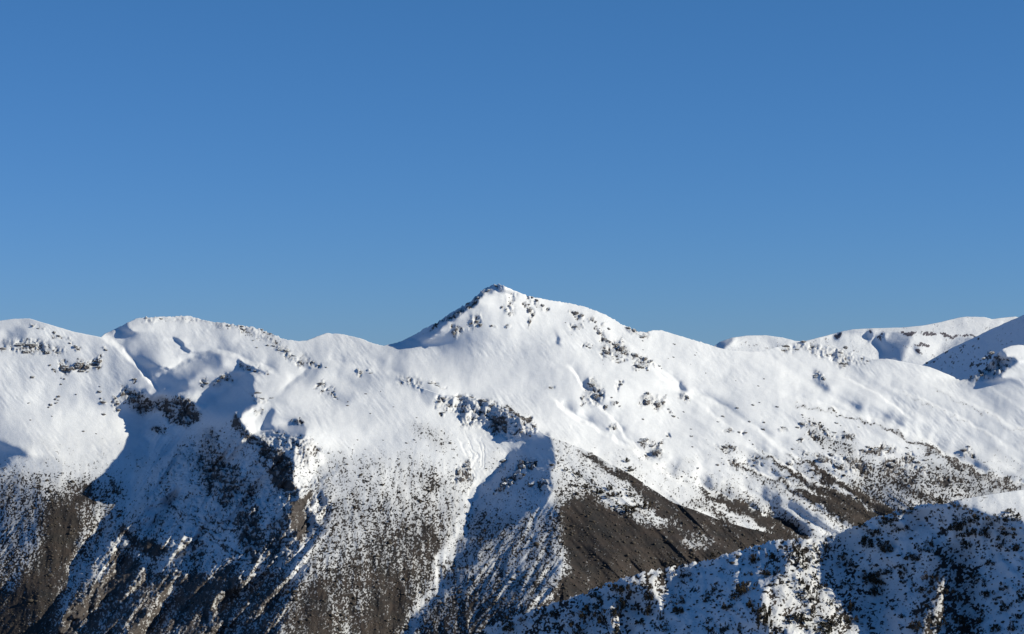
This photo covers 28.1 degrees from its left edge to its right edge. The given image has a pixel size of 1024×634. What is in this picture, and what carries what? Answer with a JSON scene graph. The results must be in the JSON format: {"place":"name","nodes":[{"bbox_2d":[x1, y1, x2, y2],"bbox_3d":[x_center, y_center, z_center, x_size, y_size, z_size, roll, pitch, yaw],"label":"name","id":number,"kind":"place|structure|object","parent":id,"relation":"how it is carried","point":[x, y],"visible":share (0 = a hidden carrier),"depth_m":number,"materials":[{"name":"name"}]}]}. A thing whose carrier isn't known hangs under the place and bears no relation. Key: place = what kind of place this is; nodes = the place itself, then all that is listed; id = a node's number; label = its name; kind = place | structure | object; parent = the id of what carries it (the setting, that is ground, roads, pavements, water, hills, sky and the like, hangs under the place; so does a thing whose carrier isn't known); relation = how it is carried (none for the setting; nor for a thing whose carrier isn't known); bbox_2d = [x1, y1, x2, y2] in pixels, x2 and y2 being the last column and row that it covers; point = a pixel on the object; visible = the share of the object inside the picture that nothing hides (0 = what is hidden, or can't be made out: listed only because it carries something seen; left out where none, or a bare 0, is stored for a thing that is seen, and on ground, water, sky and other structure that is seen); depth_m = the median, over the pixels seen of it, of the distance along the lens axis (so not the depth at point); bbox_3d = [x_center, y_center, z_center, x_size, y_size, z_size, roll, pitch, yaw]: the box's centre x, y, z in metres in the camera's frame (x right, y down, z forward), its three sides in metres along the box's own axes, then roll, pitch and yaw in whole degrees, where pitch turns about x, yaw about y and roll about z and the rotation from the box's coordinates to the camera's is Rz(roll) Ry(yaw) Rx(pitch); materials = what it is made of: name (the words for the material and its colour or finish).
{"place":"outdoors","nodes":[
{"label":"outdoors","id":0,"kind":"place"},
{"bbox_2d":[0,284,1023,633],"bbox_3d":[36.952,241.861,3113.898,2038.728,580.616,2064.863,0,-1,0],"label":"mountain","id":1,"kind":"structure","parent":0,"point":[178,464],"depth_m":2854.14,"materials":[{"name":"white snow"}]},
{"bbox_2d":[14,342,41,348],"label":"rock outcrop","id":2,"kind":"object","parent":1,"relation":"on","point":[32,345],"visible":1,"depth_m":3030.83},
{"bbox_2d":[60,359,101,371],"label":"rock outcrop","id":3,"kind":"object","parent":1,"relation":"on","point":[77,364],"visible":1,"depth_m":3007.78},
{"bbox_2d":[120,391,139,399],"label":"rock outcrop","id":4,"kind":"object","parent":1,"relation":"on","point":[133,397],"visible":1,"depth_m":2982.90,"materials":[{"name":"grey stone"}]},
{"bbox_2d":[266,344,295,355],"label":"rock outcrop","id":5,"kind":"object","parent":1,"relation":"on","point":[285,350],"visible":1,"depth_m":3003.57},
{"bbox_2d":[455,464,471,481],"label":"rock outcrop","id":6,"kind":"object","parent":1,"relation":"on","point":[458,472],"visible":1,"depth_m":2674.04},
{"bbox_2d":[458,395,496,418],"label":"rock outcrop","id":7,"kind":"object","parent":1,"relation":"on","point":[491,405],"visible":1,"depth_m":2811.26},
{"bbox_2d":[0,412,1007,633],"bbox_3d":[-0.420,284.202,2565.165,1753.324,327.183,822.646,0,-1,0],"label":"scrub","id":8,"kind":"object","parent":1,"relation":"on","point":[339,629],"visible":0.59,"depth_m":2488.32,"materials":[{"name":"green plant"}]},
{"bbox_2d":[501,462,529,486],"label":"rock outcrop","id":9,"kind":"object","parent":1,"relation":"on","point":[503,484],"visible":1,"depth_m":2637.06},
{"bbox_2d":[527,304,534,322],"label":"rock outcrop","id":10,"kind":"object","parent":1,"relation":"on","point":[529,310],"visible":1,"depth_m":3019.05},
{"bbox_2d":[571,311,583,316],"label":"rock outcrop","id":11,"kind":"object","parent":1,"relation":"on","point":[576,313],"visible":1,"depth_m":3044.54,"materials":[{"name":"grey stone"}]},
{"bbox_2d":[580,382,607,407],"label":"rock outcrop","id":12,"kind":"object","parent":1,"relation":"on","point":[592,384],"visible":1,"depth_m":2885.98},
{"bbox_2d":[597,331,610,342],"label":"rock outcrop","id":13,"kind":"object","parent":1,"relation":"on","point":[603,337],"visible":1,"depth_m":3013.93,"materials":[{"name":"grey stone"}]},
{"bbox_2d":[612,341,626,353],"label":"rock outcrop","id":14,"kind":"object","parent":1,"relation":"on","point":[618,346],"visible":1,"depth_m":3000.37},
{"bbox_2d":[634,364,648,370],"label":"rock outcrop","id":15,"kind":"object","parent":1,"relation":"on","point":[639,366],"visible":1,"depth_m":2975.34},
{"bbox_2d":[637,438,648,442],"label":"rock outcrop","id":16,"kind":"object","parent":1,"relation":"on","point":[643,440],"visible":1,"depth_m":2820.05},
{"bbox_2d":[643,392,650,404],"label":"rock outcrop","id":17,"kind":"object","parent":1,"relation":"on","point":[646,401],"visible":1,"depth_m":2904.85,"materials":[{"name":"grey stone"}]},
{"bbox_2d":[644,444,661,456],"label":"rock outcrop","id":18,"kind":"object","parent":1,"relation":"on","point":[655,452],"visible":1,"depth_m":2801.24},
{"bbox_2d":[653,400,665,406],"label":"rock outcrop","id":19,"kind":"object","parent":1,"relation":"on","point":[657,403],"visible":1,"depth_m":2913.31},
{"bbox_2d":[721,445,755,466],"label":"rock outcrop","id":20,"kind":"object","parent":1,"relation":"on","point":[734,459],"visible":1,"depth_m":2850.14,"materials":[{"name":"grey stone"}]},
{"bbox_2d":[781,340,813,349],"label":"rock outcrop","id":21,"kind":"object","parent":1,"relation":"on","point":[802,341],"visible":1,"depth_m":3111.99,"materials":[{"name":"grey stone"}]},
{"bbox_2d":[805,453,843,467],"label":"rock outcrop","id":22,"kind":"object","parent":1,"relation":"on","point":[835,464],"visible":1,"depth_m":2856.72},
{"bbox_2d":[843,456,861,468],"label":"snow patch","id":23,"kind":"object","parent":1,"relation":"on","point":[857,465],"visible":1,"depth_m":2867.51,"materials":[{"name":"white snow"}]},
{"bbox_2d":[859,446,891,450],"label":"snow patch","id":24,"kind":"object","parent":1,"relation":"on","point":[885,449],"visible":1,"depth_m":2903.41,"materials":[{"name":"white snow"}]},
{"bbox_2d":[886,461,908,473],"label":"rock outcrop","id":25,"kind":"object","parent":1,"relation":"on","point":[893,465],"visible":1,"depth_m":2877.76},
{"bbox_2d":[905,452,926,468],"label":"rock outcrop","id":26,"kind":"object","parent":1,"relation":"on","point":[917,462],"visible":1,"depth_m":2897.12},
{"bbox_2d":[978,351,998,364],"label":"rock outcrop","id":27,"kind":"object","parent":1,"relation":"on","point":[990,352],"visible":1,"depth_m":3129.24,"materials":[{"name":"grey stone"}]},
{"bbox_2d":[0,0,1023,345],"label":"sky","id":28,"kind":"structure","parent":0,"point":[711,172],"materials":[{"name":"blue"}]},
{"bbox_2d":[399,380,792,633],"bbox_3d":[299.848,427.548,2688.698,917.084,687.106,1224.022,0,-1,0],"label":"mountain spur","id":29,"kind":"structure","parent":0,"point":[477,434],"depth_m":2526.99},
{"bbox_2d":[602,490,615,498],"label":"shrub","id":30,"kind":"object","parent":29,"relation":"on","point":[608,494],"visible":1,"depth_m":2554.97,"materials":[{"name":"green plant"}]},
{"bbox_2d":[613,502,630,507],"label":"shrub","id":31,"kind":"object","parent":29,"relation":"on","point":[618,504],"visible":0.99,"depth_m":2537.74,"materials":[{"name":"green plant"}]},
{"bbox_2d":[621,505,636,512],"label":"shrub","id":32,"kind":"object","parent":29,"relation":"on","point":[629,508],"visible":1,"depth_m":2527.32,"materials":[{"name":"green plant"}]},
{"bbox_2d":[642,501,651,508],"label":"shrub","id":33,"kind":"object","parent":29,"relation":"on","point":[645,504],"visible":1,"depth_m":2554.46,"materials":[{"name":"green plant"}]},
{"bbox_2d":[477,490,1023,633],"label":"ridge","id":34,"kind":"structure","parent":0,"point":[786,596],"depth_m":670.21,"materials":[{"name":"white snow"}]},
{"bbox_2d":[501,616,513,630],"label":"shrub","id":35,"kind":"object","parent":34,"relation":"on","point":[510,624],"visible":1,"depth_m":707.89,"materials":[{"name":"green plant"}]},
{"bbox_2d":[564,619,585,633],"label":"shrub","id":36,"kind":"object","parent":34,"relation":"on","point":[580,630],"visible":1,"depth_m":686.44,"materials":[{"name":"green plant"}]},
{"bbox_2d":[569,603,590,617],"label":"shrub","id":37,"kind":"object","parent":34,"relation":"on","point":[586,611],"visible":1,"depth_m":691.20,"materials":[{"name":"green plant"}]},
{"bbox_2d":[593,608,608,622],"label":"shrub","id":38,"kind":"object","parent":34,"relation":"on","point":[603,618],"visible":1,"depth_m":684.57,"materials":[{"name":"green plant"}]},
{"bbox_2d":[600,582,622,591],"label":"shrub","id":39,"kind":"object","parent":34,"relation":"on","point":[614,586],"visible":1,"depth_m":691.29,"materials":[{"name":"green plant"}]},
{"bbox_2d":[609,607,619,617],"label":"shrub","id":40,"kind":"object","parent":34,"relation":"on","point":[614,613],"visible":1,"depth_m":683.39,"materials":[{"name":"green plant"}]},
{"bbox_2d":[614,625,619,633],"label":"shrub","id":41,"kind":"object","parent":34,"relation":"on","point":[617,630],"visible":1,"depth_m":678.26,"materials":[{"name":"green plant"}]},
{"bbox_2d":[615,596,624,613],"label":"shrub","id":42,"kind":"object","parent":34,"relation":"on","point":[622,606],"visible":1,"depth_m":685.23,"materials":[{"name":"green plant"}]},
{"bbox_2d":[619,582,635,596],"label":"shrub","id":43,"kind":"object","parent":34,"relation":"on","point":[627,588],"visible":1,"depth_m":689.26,"materials":[{"name":"green plant"}]},
{"bbox_2d":[644,605,652,615],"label":"shrub","id":44,"kind":"object","parent":34,"relation":"on","point":[647,609],"visible":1,"depth_m":681.63,"materials":[{"name":"green plant"}]},
{"bbox_2d":[644,587,653,600],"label":"shrub","id":45,"kind":"object","parent":34,"relation":"on","point":[651,594],"visible":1,"depth_m":683.58,"materials":[{"name":"green plant"}]},
{"bbox_2d":[672,603,683,612],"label":"shrub","id":46,"kind":"object","parent":34,"relation":"on","point":[680,609],"visible":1,"depth_m":676.22,"materials":[{"name":"green plant"}]},
{"bbox_2d":[676,594,684,603],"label":"shrub","id":47,"kind":"object","parent":34,"relation":"on","point":[682,598],"visible":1,"depth_m":680.05,"materials":[{"name":"green plant"}]},
{"bbox_2d":[705,623,715,633],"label":"shrub","id":48,"kind":"object","parent":34,"relation":"on","point":[711,629],"visible":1,"depth_m":660.42,"materials":[{"name":"green plant"}]},
{"bbox_2d":[721,600,730,609],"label":"shrub","id":49,"kind":"object","parent":34,"relation":"on","point":[726,608],"visible":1,"depth_m":663.10,"materials":[{"name":"green plant"}]},
{"bbox_2d":[729,592,741,599],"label":"shrub","id":50,"kind":"object","parent":34,"relation":"on","point":[733,595],"visible":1,"depth_m":664.69,"materials":[{"name":"green plant"}]},
{"bbox_2d":[733,583,746,594],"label":"shrub","id":51,"kind":"object","parent":34,"relation":"on","point":[736,589],"visible":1,"depth_m":664.67,"materials":[{"name":"green plant"}]},
{"bbox_2d":[735,581,757,591],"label":"shrub","id":52,"kind":"object","parent":34,"relation":"on","point":[746,584],"visible":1,"depth_m":665.71,"materials":[{"name":"green plant"}]},
{"bbox_2d":[497,505,1023,633],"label":"scrub","id":53,"kind":"object","parent":34,"relation":"on","point":[771,585],"visible":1,"depth_m":668.58,"materials":[{"name":"green plant"}]},
{"bbox_2d":[758,598,766,611],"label":"shrub","id":54,"kind":"object","parent":34,"relation":"on","point":[763,608],"visible":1,"depth_m":649.70,"materials":[{"name":"green plant"}]},
{"bbox_2d":[756,606,772,629],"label":"shrub","id":55,"kind":"object","parent":34,"relation":"on","point":[766,614],"visible":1,"depth_m":645.17,"materials":[{"name":"green plant"}]},
{"bbox_2d":[792,537,800,550],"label":"shrub","id":56,"kind":"object","parent":34,"relation":"on","point":[794,547],"visible":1,"depth_m":677.89,"materials":[{"name":"green plant"}]},
{"bbox_2d":[790,546,803,559],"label":"shrub","id":57,"kind":"object","parent":34,"relation":"on","point":[798,553],"visible":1,"depth_m":673.55,"materials":[{"name":"green plant"}]},
{"bbox_2d":[787,611,814,621],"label":"shrub","id":58,"kind":"object","parent":34,"relation":"on","point":[801,617],"visible":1,"depth_m":651.14,"materials":[{"name":"green plant"}]},
{"bbox_2d":[798,555,809,569],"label":"shrub","id":59,"kind":"object","parent":34,"relation":"on","point":[803,562],"visible":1,"depth_m":670.64,"materials":[{"name":"green plant"}]},
{"bbox_2d":[803,582,811,593],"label":"shrub","id":60,"kind":"object","parent":34,"relation":"on","point":[807,588],"visible":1,"depth_m":662.99,"materials":[{"name":"green plant"}]},
{"bbox_2d":[808,591,819,602],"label":"shrub","id":61,"kind":"object","parent":34,"relation":"on","point":[813,598],"visible":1,"depth_m":660.14,"materials":[{"name":"green plant"}]},
{"bbox_2d":[814,621,832,633],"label":"shrub","id":62,"kind":"object","parent":34,"relation":"on","point":[826,631],"visible":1,"depth_m":647.58,"materials":[{"name":"green plant"}]},
{"bbox_2d":[823,542,831,552],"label":"shrub","id":63,"kind":"object","parent":34,"relation":"on","point":[826,546],"visible":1,"depth_m":682.20,"materials":[{"name":"green plant"}]},
{"bbox_2d":[826,611,838,626],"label":"shrub","id":64,"kind":"object","parent":34,"relation":"on","point":[831,621],"visible":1,"depth_m":654.30,"materials":[{"name":"green plant"}]},
{"bbox_2d":[836,558,857,567],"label":"shrub","id":65,"kind":"object","parent":34,"relation":"on","point":[853,565],"visible":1,"depth_m":680.09,"materials":[{"name":"green plant"}]},
{"bbox_2d":[847,600,854,610],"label":"shrub","id":66,"kind":"object","parent":34,"relation":"on","point":[851,606],"visible":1,"depth_m":664.16,"materials":[{"name":"green plant"}]},
{"bbox_2d":[858,536,873,548],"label":"shrub","id":67,"kind":"object","parent":34,"relation":"on","point":[868,543],"visible":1,"depth_m":681.38,"materials":[{"name":"green plant"}]},
{"bbox_2d":[860,534,872,545],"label":"shrub","id":68,"kind":"object","parent":34,"relation":"on","point":[863,540],"visible":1,"depth_m":682.31,"materials":[{"name":"green plant"}]},
{"bbox_2d":[861,571,882,584],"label":"shrub","id":69,"kind":"object","parent":34,"relation":"on","point":[874,577],"visible":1,"depth_m":676.54,"materials":[{"name":"green plant"}]},
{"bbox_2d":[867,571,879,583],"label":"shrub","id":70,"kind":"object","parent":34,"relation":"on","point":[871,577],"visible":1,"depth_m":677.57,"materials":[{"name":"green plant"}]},
{"bbox_2d":[875,516,892,523],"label":"shrub","id":71,"kind":"object","parent":34,"relation":"on","point":[890,520],"visible":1,"depth_m":681.43,"materials":[{"name":"green plant"}]},
{"bbox_2d":[879,568,892,574],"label":"shrub","id":72,"kind":"object","parent":34,"relation":"on","point":[886,572],"visible":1,"depth_m":675.51,"materials":[{"name":"green plant"}]},
{"bbox_2d":[880,539,893,552],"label":"shrub","id":73,"kind":"object","parent":34,"relation":"on","point":[889,549],"visible":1,"depth_m":678.01,"materials":[{"name":"green plant"}]},
{"bbox_2d":[883,508,899,521],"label":"shrub","id":74,"kind":"object","parent":34,"relation":"on","point":[893,513],"visible":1,"depth_m":680.25,"materials":[{"name":"green plant"}]},
{"bbox_2d":[898,563,907,574],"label":"shrub","id":75,"kind":"object","parent":34,"relation":"on","point":[900,566],"visible":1,"depth_m":671.45,"materials":[{"name":"green plant"}]},
{"bbox_2d":[899,509,911,514],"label":"shrub","id":76,"kind":"object","parent":34,"relation":"on","point":[904,511],"visible":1,"depth_m":680.67,"materials":[{"name":"green plant"}]},
{"bbox_2d":[904,553,919,560],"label":"shrub","id":77,"kind":"object","parent":34,"relation":"on","point":[911,556],"visible":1,"depth_m":671.26,"materials":[{"name":"green plant"}]},
{"bbox_2d":[907,616,920,629],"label":"shrub","id":78,"kind":"object","parent":34,"relation":"on","point":[912,626],"visible":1,"depth_m":642.71,"materials":[{"name":"green plant"}]},
{"bbox_2d":[924,536,933,546],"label":"shrub","id":79,"kind":"object","parent":34,"relation":"on","point":[930,543],"visible":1,"depth_m":670.34,"materials":[{"name":"green plant"}]},
{"bbox_2d":[920,570,938,580],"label":"shrub","id":80,"kind":"object","parent":34,"relation":"on","point":[932,576],"visible":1,"depth_m":659.67,"materials":[{"name":"green plant"}]},
{"bbox_2d":[936,497,946,504],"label":"shrub","id":81,"kind":"object","parent":34,"relation":"on","point":[939,501],"visible":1,"depth_m":674.87,"materials":[{"name":"green plant"}]},
{"bbox_2d":[936,617,947,628],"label":"shrub","id":82,"kind":"object","parent":34,"relation":"on","point":[939,624],"visible":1,"depth_m":641.50,"materials":[{"name":"green plant"}]},
{"bbox_2d":[941,587,956,593],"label":"shrub","id":83,"kind":"object","parent":34,"relation":"on","point":[952,590],"visible":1,"depth_m":653.83,"materials":[{"name":"green plant"}]},
{"bbox_2d":[946,521,962,531],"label":"shrub","id":84,"kind":"object","parent":34,"relation":"on","point":[955,527],"visible":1,"depth_m":668.40,"materials":[{"name":"green plant"}]},
{"bbox_2d":[953,592,961,602],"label":"shrub","id":85,"kind":"object","parent":34,"relation":"on","point":[955,596],"visible":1,"depth_m":655.07,"materials":[{"name":"green plant"}]},
{"bbox_2d":[951,614,964,624],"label":"shrub","id":86,"kind":"object","parent":34,"relation":"on","point":[961,618],"visible":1,"depth_m":647.27,"materials":[{"name":"green plant"}]},
{"bbox_2d":[948,502,968,510],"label":"shrub","id":87,"kind":"object","parent":34,"relation":"on","point":[958,506],"visible":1,"depth_m":668.36,"materials":[{"name":"green plant"}]},
{"bbox_2d":[954,515,969,528],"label":"shrub","id":88,"kind":"object","parent":34,"relation":"on","point":[959,524],"visible":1,"depth_m":667.06,"materials":[{"name":"green plant"}]},
{"bbox_2d":[956,524,967,538],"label":"shrub","id":89,"kind":"object","parent":34,"relation":"on","point":[966,533],"visible":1,"depth_m":666.33,"materials":[{"name":"green plant"}]},
{"bbox_2d":[967,571,981,579],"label":"shrub","id":90,"kind":"object","parent":34,"relation":"on","point":[971,575],"visible":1,"depth_m":659.51,"materials":[{"name":"green plant"}]},
{"bbox_2d":[968,522,985,537],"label":"shrub","id":91,"kind":"object","parent":34,"relation":"on","point":[973,530],"visible":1,"depth_m":663.38,"materials":[{"name":"green plant"}]},
{"bbox_2d":[969,510,989,525],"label":"shrub","id":92,"kind":"object","parent":34,"relation":"on","point":[974,519],"visible":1,"depth_m":663.82,"materials":[{"name":"green plant"}]},
{"bbox_2d":[979,590,994,597],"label":"shrub","id":93,"kind":"object","parent":34,"relation":"on","point":[985,593],"visible":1,"depth_m":652.73,"materials":[{"name":"green plant"}]},
{"bbox_2d":[990,624,1000,631],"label":"shrub","id":94,"kind":"object","parent":34,"relation":"on","point":[994,626],"visible":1,"depth_m":638.62,"materials":[{"name":"green plant"}]},
{"bbox_2d":[995,534,1003,547],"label":"shrub","id":95,"kind":"object","parent":34,"relation":"on","point":[1002,543],"visible":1,"depth_m":659.69,"materials":[{"name":"green plant"}]},
{"bbox_2d":[999,581,1006,590],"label":"shrub","id":96,"kind":"object","parent":34,"relation":"on","point":[1002,588],"visible":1,"depth_m":648.51,"materials":[{"name":"green plant"}]},
{"bbox_2d":[1000,600,1014,611],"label":"shrub","id":97,"kind":"object","parent":34,"relation":"on","point":[1004,605],"visible":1,"depth_m":642.61,"materials":[{"name":"green plant"}]},
{"bbox_2d":[999,526,1016,536],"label":"shrub","id":98,"kind":"object","parent":34,"relation":"on","point":[1003,528],"visible":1,"depth_m":658.57,"materials":[{"name":"green plant"}]},
{"bbox_2d":[1007,620,1017,630],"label":"shrub","id":99,"kind":"object","parent":34,"relation":"on","point":[1010,626],"visible":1,"depth_m":632.27,"materials":[{"name":"green plant"}]},
{"bbox_2d":[1011,512,1021,520],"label":"shrub","id":100,"kind":"object","parent":34,"relation":"on","point":[1016,516],"visible":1,"depth_m":659.05,"materials":[{"name":"green plant"}]},
{"bbox_2d":[1016,591,1023,602],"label":"shrub","id":101,"kind":"object","parent":34,"relation":"on","point":[1020,597],"visible":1,"depth_m":639.44,"materials":[{"name":"green plant"}]},
{"bbox_2d":[714,317,1017,364],"bbox_3d":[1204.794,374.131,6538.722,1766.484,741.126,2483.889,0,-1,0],"label":"hills","id":102,"kind":"structure","parent":0,"point":[920,345],"depth_m":5938.99,"materials":[{"name":"white snow"}]},
{"bbox_2d":[923,315,1023,379],"bbox_3d":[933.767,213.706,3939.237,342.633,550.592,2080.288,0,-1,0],"label":"shaded hill","id":103,"kind":"structure","parent":0,"point":[961,361],"depth_m":4121.50,"materials":[{"name":"white snow"}]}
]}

